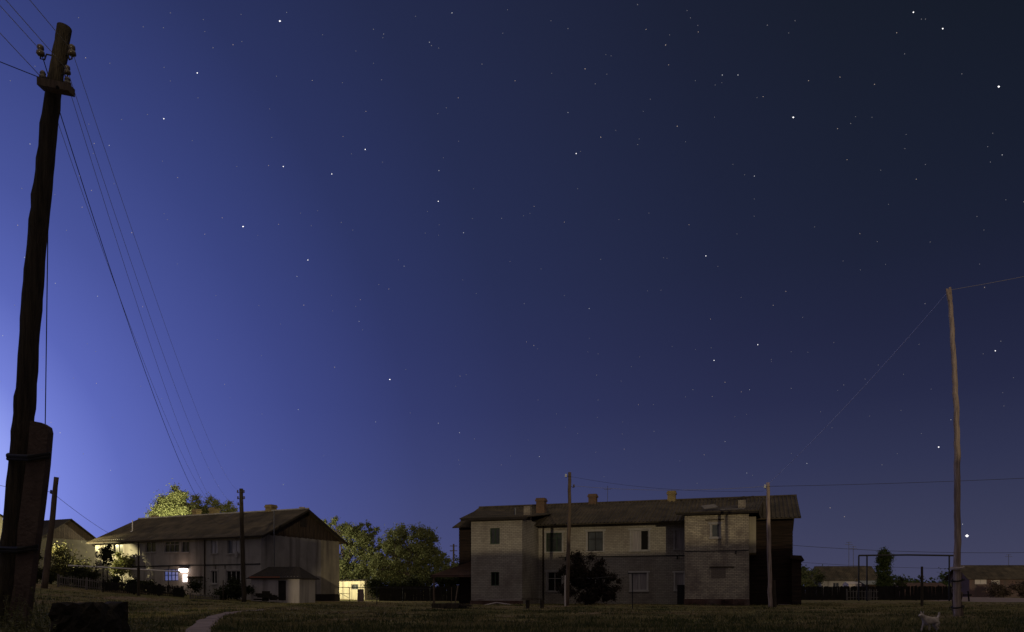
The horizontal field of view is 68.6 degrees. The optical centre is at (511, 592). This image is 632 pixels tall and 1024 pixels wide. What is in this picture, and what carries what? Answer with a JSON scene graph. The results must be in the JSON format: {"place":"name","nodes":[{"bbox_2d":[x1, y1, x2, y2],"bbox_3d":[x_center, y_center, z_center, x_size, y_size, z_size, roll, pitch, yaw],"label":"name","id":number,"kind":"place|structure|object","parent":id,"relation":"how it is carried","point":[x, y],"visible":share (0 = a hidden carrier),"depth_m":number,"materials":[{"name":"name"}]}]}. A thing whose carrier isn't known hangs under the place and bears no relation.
{"place":"outdoors","nodes":[
{"label":"outdoors","id":0,"kind":"place"},
{"bbox_2d":[185,609,262,631],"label":"path","id":1,"kind":"structure","parent":0,"point":[203,625],"depth_m":21.19,"materials":[{"name":"grey concrete"}]},
{"bbox_2d":[357,589,363,600],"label":"door","id":2,"kind":"structure","parent":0,"point":[360,594],"depth_m":73.73,"materials":[{"name":"brown wood"}]},
{"bbox_2d":[0,583,1023,631],"bbox_3d":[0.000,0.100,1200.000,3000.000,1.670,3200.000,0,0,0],"label":"ground","id":3,"kind":"structure","parent":0,"point":[260,604],"depth_m":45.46,"materials":[{"name":"green plant"}]},
{"bbox_2d":[0,514,2,537],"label":"house","id":4,"kind":"structure","parent":3,"relation":"on","point":[1,518],"depth_m":74.87,"materials":[{"name":"beige paint"}]},
{"bbox_2d":[7,421,53,628],"bbox_3d":[-5.681,-0.636,8.795,0.556,2.733,0.110,0,0,0],"label":"pole stub","id":5,"kind":"object","parent":3,"relation":"on","point":[33,502],"visible":0.91,"depth_m":8.74,"materials":[{"name":"brown wood"}]},
{"bbox_2d":[0,22,75,626],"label":"utility pole","id":6,"kind":"object","parent":3,"relation":"on","point":[55,85],"visible":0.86,"depth_m":8.91,"materials":[{"name":"brown wood"}]},
{"bbox_2d":[0,61,37,76],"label":"power wire","id":7,"kind":"object","parent":6,"relation":"attached to","point":[18,69],"visible":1,"depth_m":8.68,"materials":[{"name":"black metal"}]},
{"bbox_2d":[0,6,38,48],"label":"power wire","id":8,"kind":"object","parent":6,"relation":"attached to","point":[18,26],"visible":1,"depth_m":8.56,"materials":[{"name":"metal"}]},
{"bbox_2d":[0,33,40,76],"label":"power wire","id":9,"kind":"object","parent":6,"relation":"attached to","point":[20,54],"visible":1,"depth_m":8.42,"materials":[{"name":"metal"}]},
{"bbox_2d":[6,0,65,67],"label":"power wire","id":10,"kind":"object","parent":6,"relation":"attached to","point":[35,33],"visible":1,"depth_m":8.26,"materials":[{"name":"metal"}]},
{"bbox_2d":[45,240,47,423],"bbox_3d":[-5.707,-4.010,9.225,0.011,4.124,0.456,0,0,-38],"label":"hanging cable","id":11,"kind":"object","parent":6,"relation":"hanging from","point":[46,332],"visible":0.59,"depth_m":9.29,"materials":[{"name":"black rubber"}]},
{"bbox_2d":[30,0,70,48],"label":"power wire","id":12,"kind":"object","parent":6,"relation":"attached to","point":[50,24],"visible":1,"depth_m":8.51,"materials":[{"name":"metal"}]},
{"bbox_2d":[42,57,236,523],"bbox_3d":[-13.386,-5.304,33.450,0.010,4.055,51.406,0,0,-18],"label":"power wire","id":13,"kind":"object","parent":6,"relation":"attached to","point":[114,281],"visible":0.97,"depth_m":12.56,"materials":[{"name":"black metal"}]},
{"bbox_2d":[58,123,234,509],"bbox_3d":[-13.345,-5.828,33.390,0.006,3.950,51.556,0,0,-18],"label":"power wire","id":14,"kind":"object","parent":6,"relation":"attached to","point":[116,288],"visible":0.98,"depth_m":12.66,"materials":[{"name":"metal"}]},
{"bbox_2d":[69,76,238,503],"bbox_3d":[-12.956,-5.915,33.400,0.005,2.828,51.469,0,0,-17],"label":"power wire","id":15,"kind":"object","parent":6,"relation":"attached to","point":[128,254],"visible":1,"depth_m":12.27,"materials":[{"name":"metal"}]},
{"bbox_2d":[72,99,237,506],"bbox_3d":[-13.170,-5.322,33.375,0.005,3.066,51.665,0,0,-18],"label":"power wire","id":16,"kind":"object","parent":6,"relation":"attached to","point":[127,275],"visible":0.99,"depth_m":12.08,"materials":[{"name":"metal"}]},
{"bbox_2d":[74,57,243,491],"bbox_3d":[-12.969,-6.679,33.450,0.005,2.249,51.378,0,0,-17],"label":"power wire","id":17,"kind":"object","parent":6,"relation":"attached to","point":[133,233],"visible":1,"depth_m":12.19,"materials":[{"name":"metal"}]},
{"bbox_2d":[41,477,58,588],"bbox_3d":[-25.836,-3.340,42.000,0.972,6.260,0.361,0,0,0],"label":"utility pole","id":18,"kind":"object","parent":3,"relation":"on","point":[47,555],"visible":1,"depth_m":41.89,"materials":[{"name":"brown wood"}]},
{"bbox_2d":[36,563,88,585],"bbox_3d":[-39.175,-1.462,64.172,6.896,2.812,2.846,0,0,0],"label":"hedge","id":19,"kind":"object","parent":3,"relation":"on","point":[78,570],"visible":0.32,"depth_m":63.96,"materials":[{"name":"green plant"}]},
{"bbox_2d":[37,519,95,583],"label":"house","id":20,"kind":"structure","parent":3,"relation":"on","point":[69,531],"depth_m":83.46,"materials":[{"name":"brick"}]},
{"bbox_2d":[39,538,102,584],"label":"bush","id":21,"kind":"object","parent":3,"relation":"on","point":[63,559],"visible":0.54,"depth_m":73.25,"materials":[{"name":"green plant"}]},
{"bbox_2d":[57,574,101,590],"bbox_3d":[-34.701,-0.794,60.336,4.008,1.402,0.165,0,0,7],"label":"picket fence","id":22,"kind":"object","parent":3,"relation":"on","point":[78,579],"visible":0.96,"depth_m":60.26,"materials":[{"name":"grey wood"}]},
{"bbox_2d":[48,601,129,631],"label":"concrete block","id":23,"kind":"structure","parent":3,"relation":"on","point":[109,616],"depth_m":7.41,"materials":[{"name":"grey concrete"}]},
{"bbox_2d":[0,586,178,631],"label":"undergrowth","id":24,"kind":"object","parent":3,"relation":"on","point":[44,621],"visible":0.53,"depth_m":8.35,"materials":[{"name":"green plant"}]},
{"bbox_2d":[97,542,115,581],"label":"tree","id":25,"kind":"object","parent":3,"relation":"on","point":[106,553],"visible":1,"depth_m":70.39,"materials":[{"name":"green plant"}]},
{"bbox_2d":[61,566,154,591],"bbox_3d":[-33.995,-0.941,62.943,7.226,2.733,2.589,0,0,0],"label":"hedge","id":26,"kind":"object","parent":3,"relation":"on","point":[91,575],"visible":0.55,"depth_m":62.79,"materials":[{"name":"green plant"}]},
{"bbox_2d":[105,552,135,582],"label":"tree","id":27,"kind":"object","parent":3,"relation":"on","point":[124,562],"visible":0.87,"depth_m":71.32,"materials":[{"name":"green plant"}]},
{"bbox_2d":[68,565,179,589],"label":"heating pipe","id":28,"kind":"object","parent":3,"relation":"on","point":[168,571],"visible":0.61,"depth_m":66.83,"materials":[{"name":"metal"}]},
{"bbox_2d":[137,568,139,595],"bbox_3d":[-28.846,-0.791,57.997,0.198,2.216,0.218,0,0,0],"label":"fence post","id":29,"kind":"object","parent":3,"relation":"on","point":[138,581],"visible":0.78,"depth_m":57.92,"materials":[{"name":"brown wood"}]},
{"bbox_2d":[102,580,183,597],"bbox_3d":[-29.506,-0.312,60.080,6.543,1.427,0.160,0,0,0],"label":"picket fence","id":30,"kind":"object","parent":3,"relation":"on","point":[120,587],"visible":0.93,"depth_m":60.00,"materials":[{"name":"brown wood"}]},
{"bbox_2d":[126,579,195,595],"bbox_3d":[-29.594,-0.207,62.595,5.635,2.013,2.285,0,0,0],"label":"hedge","id":31,"kind":"object","parent":3,"relation":"on","point":[149,582],"visible":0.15,"depth_m":62.41,"materials":[{"name":"green plant"}]},
{"bbox_2d":[145,478,195,516],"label":"tree","id":32,"kind":"object","parent":3,"relation":"on","point":[173,502],"visible":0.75,"depth_m":95.98,"materials":[{"name":"green plant"}]},
{"bbox_2d":[189,593,218,599],"bbox_3d":[-24.161,0.352,59.080,2.411,0.572,0.160,0,0,0],"label":"picket fence","id":33,"kind":"object","parent":3,"relation":"on","point":[209,598],"visible":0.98,"depth_m":59.00,"materials":[{"name":"wood"}]},
{"bbox_2d":[189,492,238,513],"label":"tree","id":34,"kind":"object","parent":3,"relation":"on","point":[222,507],"visible":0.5,"depth_m":107.43,"materials":[{"name":"green plant"}]},
{"bbox_2d":[86,504,347,600],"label":"apartment house","id":35,"kind":"structure","parent":3,"relation":"on","point":[196,544],"depth_m":69.87,"materials":[{"name":"grey paint"}]},
{"bbox_2d":[114,543,122,552],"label":"window","id":36,"kind":"structure","parent":35,"relation":"in","point":[118,547],"depth_m":72.81,"materials":[{"name":"yellow glass"}]},
{"bbox_2d":[146,542,155,551],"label":"window","id":37,"kind":"structure","parent":35,"relation":"in","point":[150,546],"depth_m":70.84,"materials":[{"name":"black glass"}]},
{"bbox_2d":[164,569,177,580],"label":"window","id":38,"kind":"structure","parent":35,"relation":"in","point":[173,576],"depth_m":69.71,"materials":[{"name":"glass"}]},
{"bbox_2d":[165,541,178,551],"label":"window","id":39,"kind":"structure","parent":35,"relation":"in","point":[170,546],"depth_m":69.71,"materials":[{"name":"grey glass"}]},
{"bbox_2d":[182,574,186,589],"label":"door","id":40,"kind":"structure","parent":35,"relation":"in","point":[184,580],"depth_m":68.95,"materials":[{"name":"white paint"}]},
{"bbox_2d":[182,541,188,551],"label":"window","id":41,"kind":"structure","parent":35,"relation":"in","point":[185,544],"depth_m":69.00,"materials":[{"name":"black glass"}]},
{"bbox_2d":[209,569,218,584],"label":"window","id":42,"kind":"structure","parent":35,"relation":"in","point":[214,572],"depth_m":67.42,"materials":[{"name":"white paint"}]},
{"bbox_2d":[212,540,217,553],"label":"window","id":43,"kind":"structure","parent":35,"relation":"in","point":[214,542],"depth_m":67.42,"materials":[{"name":"grey glass"}]},
{"bbox_2d":[224,569,240,584],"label":"window","id":44,"kind":"structure","parent":35,"relation":"in","point":[234,572],"depth_m":66.50,"materials":[{"name":"glass"}]},
{"bbox_2d":[228,540,239,553],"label":"window","id":45,"kind":"structure","parent":35,"relation":"in","point":[233,545],"depth_m":66.50,"materials":[{"name":"grey glass"}]},
{"bbox_2d":[185,574,255,599],"bbox_3d":[-23.748,-0.022,61.254,5.967,2.944,2.990,0,0,0],"label":"hedge","id":46,"kind":"object","parent":3,"relation":"on","point":[233,591],"visible":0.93,"depth_m":60.92,"materials":[{"name":"green plant"}]},
{"bbox_2d":[237,488,245,601],"bbox_3d":[-20.885,-3.586,58.008,0.729,8.868,0.358,0,0,0],"label":"utility pole","id":47,"kind":"object","parent":3,"relation":"on","point":[242,548],"visible":0.94,"depth_m":57.87,"materials":[{"name":"brown wood"}]},
{"bbox_2d":[253,591,278,600],"bbox_3d":[-19.508,0.277,59.672,1.922,0.784,0.766,0,0,0],"label":"scrap pile","id":48,"kind":"object","parent":3,"relation":"on","point":[265,595],"visible":1,"depth_m":59.44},
{"bbox_2d":[246,567,319,602],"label":"outhouse","id":49,"kind":"structure","parent":3,"relation":"on","point":[290,584],"depth_m":61.13,"materials":[{"name":"grey paint"}]},
{"bbox_2d":[278,581,285,599],"bbox_3d":[-18.649,-0.163,60.996,0.665,1.616,0.065,0,0,8],"label":"door","id":50,"kind":"structure","parent":49,"relation":"in","point":[281,584],"depth_m":60.98,"materials":[{"name":"brown wood"}]},
{"bbox_2d":[322,515,386,579],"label":"tree","id":51,"kind":"object","parent":3,"relation":"on","point":[361,546],"visible":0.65,"depth_m":91.36,"materials":[{"name":"green plant"}]},
{"bbox_2d":[339,579,374,599],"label":"shed","id":52,"kind":"structure","parent":3,"relation":"on","point":[353,583],"depth_m":87.29,"materials":[{"name":"beige paint"}]},
{"bbox_2d":[338,587,436,601],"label":"pipe railing","id":53,"kind":"object","parent":3,"relation":"on","point":[373,587],"visible":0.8,"depth_m":70.48,"materials":[{"name":"metal"}]},
{"bbox_2d":[363,565,458,600],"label":"hedge","id":54,"kind":"object","parent":3,"relation":"on","point":[439,581],"visible":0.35,"depth_m":79.79,"materials":[{"name":"green plant"}]},
{"bbox_2d":[367,522,457,589],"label":"tree","id":55,"kind":"object","parent":3,"relation":"on","point":[421,554],"visible":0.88,"depth_m":85.36,"materials":[{"name":"green plant"}]},
{"bbox_2d":[379,585,458,600],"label":"board fence","id":56,"kind":"object","parent":3,"relation":"on","point":[441,594],"visible":0.73,"depth_m":75.19,"materials":[{"name":"wood"}]},
{"bbox_2d":[432,603,459,607],"bbox_3d":[-3.554,0.712,40.250,1.521,0.270,0.280,0,0,19],"label":"log","id":57,"kind":"object","parent":3,"relation":"on","point":[442,605],"visible":0.93,"depth_m":40.10,"materials":[{"name":"brown wood"}]},
{"bbox_2d":[444,605,469,608],"bbox_3d":[-3.066,0.806,40.327,1.530,0.249,1.399,0,0,0],"label":"scrap pile","id":58,"kind":"object","parent":3,"relation":"on","point":[460,607],"visible":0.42,"depth_m":40.04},
{"bbox_2d":[522,598,544,608],"bbox_3d":[1.178,0.642,41.900,1.284,0.616,0.400,0,0,0],"label":"bench","id":59,"kind":"object","parent":3,"relation":"on","point":[529,599],"visible":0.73,"depth_m":41.80,"materials":[{"name":"brown wood"}]},
{"bbox_2d":[564,575,565,605],"bbox_3d":[3.537,-0.091,49.998,0.116,2.092,0.111,0,0,0],"label":"white pipe post","id":60,"kind":"object","parent":3,"relation":"on","point":[565,591],"visible":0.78,"depth_m":49.97,"materials":[{"name":"white metal"}]},
{"bbox_2d":[565,472,574,605],"bbox_3d":[3.925,-3.594,51.003,0.693,9.139,0.293,0,0,0],"label":"utility pole","id":61,"kind":"object","parent":3,"relation":"on","point":[568,541],"visible":0.96,"depth_m":50.90,"materials":[{"name":"brown wood"}]},
{"bbox_2d":[570,476,749,491],"bbox_3d":[9.227,-6.945,47.551,13.058,1.987,0.015,0,0,31],"label":"power wire","id":62,"kind":"object","parent":61,"relation":"attached to","point":[675,489],"visible":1,"depth_m":46.39,"materials":[{"name":"black metal"}]},
{"bbox_2d":[580,486,763,489],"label":"power wire","id":63,"kind":"object","parent":61,"relation":"attached to","point":[700,489],"visible":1,"depth_m":46.06,"materials":[{"name":"metal"}]},
{"bbox_2d":[554,550,623,604],"bbox_3d":[5.579,-1.061,54.481,5.046,4.230,2.684,0,0,0],"label":"lilac bush","id":64,"kind":"object","parent":3,"relation":"on","point":[580,573],"visible":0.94,"depth_m":54.17,"materials":[{"name":"green plant"}]},
{"bbox_2d":[431,486,803,605],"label":"apartment house","id":65,"kind":"structure","parent":3,"relation":"on","point":[709,551],"depth_m":57.74,"materials":[{"name":"beige brick"}]},
{"bbox_2d":[490,528,499,543],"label":"window","id":66,"kind":"structure","parent":65,"relation":"in","point":[494,532],"depth_m":57.48,"materials":[{"name":"grey glass"}]},
{"bbox_2d":[491,572,498,585],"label":"window","id":67,"kind":"structure","parent":65,"relation":"in","point":[494,575],"depth_m":57.48,"materials":[{"name":"black glass"}]},
{"bbox_2d":[544,570,562,591],"bbox_3d":[3.447,-0.914,60.607,1.694,1.808,0.222,0,0,18],"label":"window","id":68,"kind":"structure","parent":65,"relation":"in","point":[553,579],"depth_m":60.71,"materials":[{"name":"glass"}]},
{"bbox_2d":[544,531,564,552],"bbox_3d":[3.393,-4.082,60.625,1.809,1.775,0.222,0,0,18],"label":"window","id":69,"kind":"structure","parent":65,"relation":"in","point":[553,540],"depth_m":60.71,"materials":[{"name":"black glass"}]},
{"bbox_2d":[585,529,605,551],"bbox_3d":[6.610,-4.093,59.579,1.709,1.802,0.222,0,0,18],"label":"window","id":70,"kind":"structure","parent":65,"relation":"in","point":[594,540],"depth_m":59.63,"materials":[{"name":"glass"}]},
{"bbox_2d":[628,571,649,591],"bbox_3d":[9.892,-0.863,58.513,1.692,1.608,0.222,0,0,18],"label":"window","id":71,"kind":"structure","parent":65,"relation":"in","point":[640,581],"depth_m":58.57,"materials":[{"name":"grey glass"}]},
{"bbox_2d":[628,528,651,551],"bbox_3d":[9.970,-4.099,58.487,1.824,1.830,0.222,0,0,18],"label":"window","id":72,"kind":"structure","parent":65,"relation":"in","point":[640,536],"depth_m":58.54,"materials":[{"name":"white paint"}]},
{"bbox_2d":[672,528,684,549],"bbox_3d":[12.846,-4.085,57.553,1.167,1.687,0.222,0,0,18],"label":"window","id":73,"kind":"structure","parent":65,"relation":"in","point":[678,533],"depth_m":57.62,"materials":[{"name":"black glass"}]},
{"bbox_2d":[672,571,684,590],"bbox_3d":[12.846,-0.874,57.553,1.087,1.531,0.222,0,0,18],"label":"window","id":74,"kind":"structure","parent":65,"relation":"in","point":[679,576],"depth_m":57.62,"materials":[{"name":"grey glass"}]},
{"bbox_2d":[708,522,722,538],"bbox_3d":[14.192,-4.324,52.384,0.992,1.149,0.222,0,0,18],"label":"window","id":75,"kind":"structure","parent":65,"relation":"in","point":[715,527],"depth_m":52.44,"materials":[{"name":"white paint"}]},
{"bbox_2d":[711,568,725,577],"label":"blocked window","id":76,"kind":"structure","parent":65,"relation":"in","point":[715,572],"depth_m":52.29,"materials":[{"name":"brick"}]},
{"bbox_2d":[628,573,646,608],"bbox_3d":[6.871,-0.043,41.200,1.040,2.084,0.060,0,0,0],"label":"laundry post","id":77,"kind":"object","parent":3,"relation":"on","point":[632,585],"visible":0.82,"depth_m":41.17,"materials":[{"name":"metal"}]},
{"bbox_2d":[342,554,947,592],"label":"woods","id":78,"kind":"object","parent":3,"relation":"on","point":[942,576],"visible":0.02,"depth_m":235.05,"materials":[{"name":"green plant"}]},
{"bbox_2d":[677,585,684,604],"bbox_3d":[12.844,0.262,56.990,0.585,1.676,0.870,0,0,18],"label":"meter cabinet","id":79,"kind":"object","parent":3,"relation":"on","point":[680,594],"visible":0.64,"depth_m":56.63,"materials":[{"name":"metal"}]},
{"bbox_2d":[764,482,776,606],"bbox_3d":[15.142,-2.739,44.011,0.834,7.409,0.297,0,0,-21],"label":"utility pole","id":80,"kind":"object","parent":3,"relation":"on","point":[771,593],"visible":0.96,"depth_m":43.92,"materials":[{"name":"brown wood"}]},
{"bbox_2d":[766,478,1021,486],"bbox_3d":[24.673,-6.329,41.976,20.137,0.310,0.022,0,0,11],"label":"power wire","id":81,"kind":"object","parent":80,"relation":"attached to","point":[911,482],"visible":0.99,"depth_m":42.38,"materials":[{"name":"black metal"}]},
{"bbox_2d":[801,566,827,587],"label":"bush","id":82,"kind":"object","parent":3,"relation":"on","point":[819,578],"visible":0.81,"depth_m":117.44,"materials":[{"name":"green plant"}]},
{"bbox_2d":[809,566,877,592],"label":"house","id":83,"kind":"structure","parent":3,"relation":"on","point":[837,576],"depth_m":130.73,"materials":[{"name":"grey paint"}]},
{"bbox_2d":[849,546,856,565],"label":"antenna mast","id":84,"kind":"object","parent":83,"relation":"attached to","point":[853,548],"visible":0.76,"depth_m":135.96,"materials":[{"name":"grey metal"}]},
{"bbox_2d":[842,579,861,586],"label":"shed","id":85,"kind":"structure","parent":3,"relation":"on","point":[855,583],"depth_m":106.25,"materials":[{"name":"brick"}]},
{"bbox_2d":[846,589,877,600],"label":"picket fence","id":86,"kind":"object","parent":3,"relation":"on","point":[861,591],"visible":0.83,"depth_m":82.50,"materials":[{"name":"brown wood"}]},
{"bbox_2d":[801,585,952,600],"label":"board fence","id":87,"kind":"object","parent":3,"relation":"on","point":[890,593],"visible":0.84,"depth_m":84.00,"materials":[{"name":"brown wood"}]},
{"bbox_2d":[860,581,896,592],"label":"shed","id":88,"kind":"structure","parent":3,"relation":"on","point":[863,583],"depth_m":112.51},
{"bbox_2d":[872,546,898,586],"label":"poplar tree","id":89,"kind":"object","parent":3,"relation":"on","point":[883,578],"visible":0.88,"depth_m":100.60,"materials":[{"name":"green plant"}]},
{"bbox_2d":[893,577,906,589],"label":"bush","id":90,"kind":"object","parent":3,"relation":"on","point":[899,583],"visible":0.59,"depth_m":110.05,"materials":[{"name":"green plant"}]},
{"bbox_2d":[858,554,952,600],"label":"gas pipe frame","id":91,"kind":"object","parent":3,"relation":"on","point":[896,555],"visible":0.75,"depth_m":77.94,"materials":[{"name":"metal"}]},
{"bbox_2d":[896,583,945,593],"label":"shed","id":92,"kind":"structure","parent":3,"relation":"on","point":[925,584],"depth_m":120.55,"materials":[{"name":"brown wood"}]},
{"bbox_2d":[920,567,922,605],"bbox_3d":[26.749,-0.379,49.002,0.156,2.628,0.175,0,0,0],"label":"fence post","id":93,"kind":"object","parent":3,"relation":"on","point":[921,600],"visible":0.78,"depth_m":48.95,"materials":[{"name":"brown wood"}]},
{"bbox_2d":[918,611,939,631],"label":"dog","id":94,"kind":"object","parent":3,"relation":"on","point":[929,620],"visible":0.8,"depth_m":17.14},
{"bbox_2d":[946,287,964,615],"bbox_3d":[16.630,-5.186,28.038,0.769,12.388,0.530,0,0,-39],"label":"utility pole","id":95,"kind":"object","parent":3,"relation":"on","point":[957,606],"visible":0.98,"depth_m":27.92,"materials":[{"name":"brown wood"}]},
{"bbox_2d":[767,294,945,484],"bbox_3d":[15.634,-8.793,35.974,0.020,4.986,16.015,0,0,-5],"label":"power wire","id":96,"kind":"object","parent":95,"relation":"attached to","point":[868,381],"visible":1,"depth_m":33.11,"materials":[{"name":"metal"}]},
{"bbox_2d":[952,276,1023,289],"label":"power wire","id":97,"kind":"object","parent":95,"relation":"attached to","point":[987,283],"visible":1,"depth_m":27.26,"materials":[{"name":"metal"}]},
{"bbox_2d":[944,565,1023,596],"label":"house","id":98,"kind":"structure","parent":3,"relation":"on","point":[975,577],"depth_m":140.34,"materials":[{"name":"white paint"}]},
{"bbox_2d":[975,579,986,583],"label":"window","id":99,"kind":"structure","parent":98,"relation":"in","point":[977,581],"depth_m":140.03,"materials":[{"name":"white paint"}]},
{"bbox_2d":[984,578,1023,597],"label":"hedge","id":100,"kind":"object","parent":3,"relation":"on","point":[996,589],"visible":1,"depth_m":127.76,"materials":[{"name":"green plant"}]},
{"bbox_2d":[0,0,1023,586],"label":"sky","id":101,"kind":"structure","parent":0,"point":[810,231],"materials":[{"name":"blue"}]},
{"bbox_2d":[0,4,1013,536],"bbox_3d":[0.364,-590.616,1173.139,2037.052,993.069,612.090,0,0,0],"label":"stars","id":102,"kind":"object","parent":101,"relation":"in","point":[472,218],"visible":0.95,"depth_m":1242.84,"materials":[{"name":"grey"}]},
{"bbox_2d":[793,545,1023,552],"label":"power wire","id":103,"kind":"object","parent":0,"point":[902,551],"visible":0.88,"depth_m":149.97,"materials":[{"name":"black metal"}]},
{"bbox_2d":[930,597,1023,601],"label":"road","id":104,"kind":"structure","parent":0,"point":[981,599],"depth_m":93.07,"materials":[{"name":"grey asphalt"}]},
{"bbox_2d":[963,591,971,600],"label":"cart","id":105,"kind":"object","parent":104,"relation":"on","point":[968,594],"visible":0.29,"depth_m":72.60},
{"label":"antenna mast","id":106,"kind":"object","parent":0,"visible":0},
{"bbox_2d":[802,562,947,568],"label":"power wire","id":107,"kind":"object","parent":106,"relation":"attached to","point":[874,566],"visible":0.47,"depth_m":149.98,"materials":[{"name":"black metal"}]}
]}

